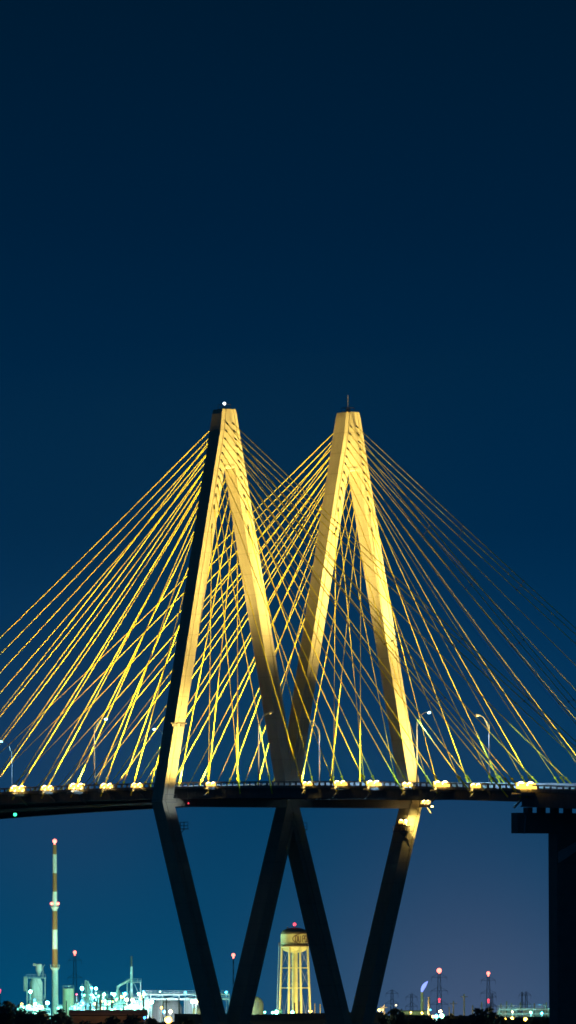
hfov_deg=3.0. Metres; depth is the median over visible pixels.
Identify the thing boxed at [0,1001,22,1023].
tree
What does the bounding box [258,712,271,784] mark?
street lamp
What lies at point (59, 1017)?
tree
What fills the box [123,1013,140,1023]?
bush
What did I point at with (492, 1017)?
tree
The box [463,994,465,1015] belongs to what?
utility pole
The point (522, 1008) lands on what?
pipe rack
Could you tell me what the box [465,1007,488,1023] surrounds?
tree
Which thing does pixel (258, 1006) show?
storage tank
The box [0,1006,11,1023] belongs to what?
tree
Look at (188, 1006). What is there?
plant building
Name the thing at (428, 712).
street lamp
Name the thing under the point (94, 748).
street lamp
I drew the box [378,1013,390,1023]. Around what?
bush
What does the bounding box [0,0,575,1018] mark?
sky
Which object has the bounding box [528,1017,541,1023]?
bush
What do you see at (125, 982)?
heater stack
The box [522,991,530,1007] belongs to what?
lattice pylon
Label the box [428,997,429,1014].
utility pole
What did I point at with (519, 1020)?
bush
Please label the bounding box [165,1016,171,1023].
yard lamp
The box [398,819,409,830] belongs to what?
floodlight
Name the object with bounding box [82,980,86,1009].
process column
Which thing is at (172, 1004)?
storage tank
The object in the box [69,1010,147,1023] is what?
plant building
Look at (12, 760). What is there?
street lamp
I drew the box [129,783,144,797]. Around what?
floodlight
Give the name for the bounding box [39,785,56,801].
floodlight
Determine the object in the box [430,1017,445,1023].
bush
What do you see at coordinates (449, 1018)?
bush
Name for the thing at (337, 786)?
floodlight
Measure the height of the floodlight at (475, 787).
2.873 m
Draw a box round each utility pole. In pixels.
[108,997,114,1008]
[162,999,163,1021]
[178,998,179,1013]
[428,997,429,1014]
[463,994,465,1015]
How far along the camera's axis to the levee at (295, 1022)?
2695.65 m
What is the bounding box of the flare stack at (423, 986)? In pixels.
[421,981,427,1014]
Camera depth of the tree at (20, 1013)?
2657.68 m
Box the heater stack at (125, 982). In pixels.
[116,956,132,1006]
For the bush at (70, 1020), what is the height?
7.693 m
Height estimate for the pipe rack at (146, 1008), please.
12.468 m
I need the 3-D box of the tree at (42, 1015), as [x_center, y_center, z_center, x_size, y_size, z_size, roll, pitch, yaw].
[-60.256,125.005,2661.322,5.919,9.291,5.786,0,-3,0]
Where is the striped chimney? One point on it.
(54, 903)
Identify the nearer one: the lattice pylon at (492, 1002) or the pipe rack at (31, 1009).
the pipe rack at (31, 1009)
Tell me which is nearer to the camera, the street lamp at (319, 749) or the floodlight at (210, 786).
the floodlight at (210, 786)
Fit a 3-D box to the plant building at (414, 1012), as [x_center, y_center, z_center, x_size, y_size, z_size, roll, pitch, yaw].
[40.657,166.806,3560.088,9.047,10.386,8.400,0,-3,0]
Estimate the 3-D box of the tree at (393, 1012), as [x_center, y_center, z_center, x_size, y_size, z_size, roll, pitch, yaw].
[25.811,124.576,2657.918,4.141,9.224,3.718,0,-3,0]
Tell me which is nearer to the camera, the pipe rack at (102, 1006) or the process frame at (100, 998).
the pipe rack at (102, 1006)
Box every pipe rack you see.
[17,1005,50,1018]
[79,1002,125,1009]
[126,1005,149,1015]
[146,990,229,1003]
[498,1006,548,1016]
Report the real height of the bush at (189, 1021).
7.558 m
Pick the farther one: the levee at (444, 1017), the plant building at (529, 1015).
the plant building at (529, 1015)
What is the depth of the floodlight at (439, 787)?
2178.53 m
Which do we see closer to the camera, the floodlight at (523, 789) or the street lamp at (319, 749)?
the floodlight at (523, 789)
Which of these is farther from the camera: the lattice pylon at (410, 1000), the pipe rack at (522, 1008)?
the lattice pylon at (410, 1000)
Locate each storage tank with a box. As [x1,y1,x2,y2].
[63,985,73,1015]
[73,1003,81,1009]
[151,997,181,1021]
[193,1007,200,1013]
[252,997,262,1014]
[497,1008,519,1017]
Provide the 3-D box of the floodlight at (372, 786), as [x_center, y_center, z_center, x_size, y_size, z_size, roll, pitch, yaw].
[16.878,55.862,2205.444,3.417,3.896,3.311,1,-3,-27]
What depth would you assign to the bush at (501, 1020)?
2657.41 m
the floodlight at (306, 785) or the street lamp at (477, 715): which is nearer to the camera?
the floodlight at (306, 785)
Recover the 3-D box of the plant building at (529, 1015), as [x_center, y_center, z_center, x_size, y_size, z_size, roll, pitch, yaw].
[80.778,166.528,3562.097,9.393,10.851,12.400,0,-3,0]
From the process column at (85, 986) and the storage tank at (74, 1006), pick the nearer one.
the storage tank at (74, 1006)
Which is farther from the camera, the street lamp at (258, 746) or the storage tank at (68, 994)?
the storage tank at (68, 994)
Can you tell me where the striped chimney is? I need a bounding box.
[50,839,59,1021]
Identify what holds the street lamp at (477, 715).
on the cable stayed bridge
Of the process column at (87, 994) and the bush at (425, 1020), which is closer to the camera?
the bush at (425, 1020)
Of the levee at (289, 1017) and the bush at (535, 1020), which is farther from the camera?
the levee at (289, 1017)
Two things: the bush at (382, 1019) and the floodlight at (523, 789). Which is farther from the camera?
the bush at (382, 1019)
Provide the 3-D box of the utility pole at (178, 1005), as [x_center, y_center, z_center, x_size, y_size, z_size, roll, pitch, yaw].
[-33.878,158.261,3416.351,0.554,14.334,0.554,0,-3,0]
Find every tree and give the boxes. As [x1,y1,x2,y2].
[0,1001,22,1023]
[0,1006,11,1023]
[11,1008,26,1023]
[20,1011,38,1023]
[36,1009,50,1023]
[43,1014,56,1023]
[53,1008,68,1023]
[386,1008,401,1023]
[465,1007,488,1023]
[485,1007,500,1023]
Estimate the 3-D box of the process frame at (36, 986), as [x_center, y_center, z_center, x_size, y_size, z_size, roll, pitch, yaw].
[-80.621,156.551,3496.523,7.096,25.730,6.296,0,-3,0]
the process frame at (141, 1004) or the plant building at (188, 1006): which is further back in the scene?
the plant building at (188, 1006)
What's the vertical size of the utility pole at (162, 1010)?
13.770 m
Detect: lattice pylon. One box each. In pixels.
[69,951,81,1003]
[385,990,397,1013]
[405,994,416,1009]
[430,968,447,1015]
[482,971,495,1006]
[488,993,496,1012]
[519,992,524,1014]
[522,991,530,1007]
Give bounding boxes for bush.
[65,1015,74,1023]
[79,1020,93,1023]
[105,1016,120,1023]
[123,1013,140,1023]
[144,1016,157,1023]
[178,1015,194,1023]
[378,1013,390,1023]
[394,1012,408,1023]
[419,1017,434,1023]
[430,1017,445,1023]
[445,1013,453,1023]
[452,1014,466,1023]
[493,1016,507,1023]
[509,1017,528,1023]
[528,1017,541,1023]
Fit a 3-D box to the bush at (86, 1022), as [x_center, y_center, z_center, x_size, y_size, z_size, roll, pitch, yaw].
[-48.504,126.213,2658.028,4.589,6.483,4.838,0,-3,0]
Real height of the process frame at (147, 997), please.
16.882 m
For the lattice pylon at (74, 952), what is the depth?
4195.94 m
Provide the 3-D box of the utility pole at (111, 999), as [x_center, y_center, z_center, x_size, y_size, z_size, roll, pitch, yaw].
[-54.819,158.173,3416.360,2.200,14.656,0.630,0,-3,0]
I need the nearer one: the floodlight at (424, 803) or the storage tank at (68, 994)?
the floodlight at (424, 803)
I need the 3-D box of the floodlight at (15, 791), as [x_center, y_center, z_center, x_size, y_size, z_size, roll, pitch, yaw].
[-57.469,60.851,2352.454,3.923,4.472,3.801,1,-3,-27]
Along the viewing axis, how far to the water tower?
3414.49 m
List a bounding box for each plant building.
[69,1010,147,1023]
[184,997,198,1013]
[401,1010,426,1014]
[523,1010,548,1016]
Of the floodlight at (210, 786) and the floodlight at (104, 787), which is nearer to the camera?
the floodlight at (210, 786)
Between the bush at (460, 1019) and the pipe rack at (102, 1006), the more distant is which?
the pipe rack at (102, 1006)
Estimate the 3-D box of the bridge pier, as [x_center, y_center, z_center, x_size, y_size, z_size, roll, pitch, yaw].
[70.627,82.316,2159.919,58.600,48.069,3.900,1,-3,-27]
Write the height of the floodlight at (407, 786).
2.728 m
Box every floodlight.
[8,786,28,805]
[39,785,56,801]
[66,783,87,803]
[98,783,115,799]
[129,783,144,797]
[203,782,217,794]
[300,782,311,793]
[331,781,348,797]
[363,780,382,799]
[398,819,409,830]
[399,782,412,795]
[419,800,433,812]
[429,781,451,801]
[468,784,482,797]
[511,782,536,807]
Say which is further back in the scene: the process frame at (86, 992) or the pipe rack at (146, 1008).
the process frame at (86, 992)
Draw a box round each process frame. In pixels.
[24,963,45,1012]
[82,991,98,1009]
[99,991,107,1009]
[126,979,141,1009]
[133,997,148,1018]
[142,990,151,1017]
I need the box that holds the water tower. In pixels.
[277,923,310,1013]
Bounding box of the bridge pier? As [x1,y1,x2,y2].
[511,807,575,1023]
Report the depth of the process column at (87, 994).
3492.41 m
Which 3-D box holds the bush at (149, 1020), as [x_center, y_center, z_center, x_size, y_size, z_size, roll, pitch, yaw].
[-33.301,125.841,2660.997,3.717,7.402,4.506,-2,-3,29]
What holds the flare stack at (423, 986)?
on the ground
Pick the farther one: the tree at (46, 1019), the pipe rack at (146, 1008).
the pipe rack at (146, 1008)
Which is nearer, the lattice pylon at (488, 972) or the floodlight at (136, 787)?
the floodlight at (136, 787)
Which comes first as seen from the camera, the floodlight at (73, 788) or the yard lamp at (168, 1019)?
the floodlight at (73, 788)
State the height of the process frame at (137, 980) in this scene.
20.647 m
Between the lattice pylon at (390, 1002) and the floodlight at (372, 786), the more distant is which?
the lattice pylon at (390, 1002)
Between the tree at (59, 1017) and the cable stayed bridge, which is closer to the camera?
the cable stayed bridge
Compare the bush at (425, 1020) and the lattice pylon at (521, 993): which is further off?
the lattice pylon at (521, 993)
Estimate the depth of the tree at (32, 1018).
2654.39 m
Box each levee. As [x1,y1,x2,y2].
[75,1019,520,1023]
[174,1012,383,1021]
[388,1015,548,1020]
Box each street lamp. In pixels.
[0,740,12,785]
[93,717,107,788]
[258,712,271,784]
[310,720,319,780]
[416,711,430,785]
[476,714,489,781]
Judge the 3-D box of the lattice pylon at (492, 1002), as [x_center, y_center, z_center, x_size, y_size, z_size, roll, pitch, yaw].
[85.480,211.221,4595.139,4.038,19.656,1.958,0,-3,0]
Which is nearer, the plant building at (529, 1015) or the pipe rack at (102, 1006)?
the pipe rack at (102, 1006)
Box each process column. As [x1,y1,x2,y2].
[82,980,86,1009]
[87,981,88,1009]
[117,990,122,1009]
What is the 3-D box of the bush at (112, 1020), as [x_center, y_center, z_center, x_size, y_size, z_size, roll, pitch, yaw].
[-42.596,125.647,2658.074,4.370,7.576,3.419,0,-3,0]
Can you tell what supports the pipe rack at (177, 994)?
on the ground
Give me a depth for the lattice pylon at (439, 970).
4195.56 m
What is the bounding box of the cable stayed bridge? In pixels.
[0,402,575,1023]
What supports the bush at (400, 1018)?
on the ground
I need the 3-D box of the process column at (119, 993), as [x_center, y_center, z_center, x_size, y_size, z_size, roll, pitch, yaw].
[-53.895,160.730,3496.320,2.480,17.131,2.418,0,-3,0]

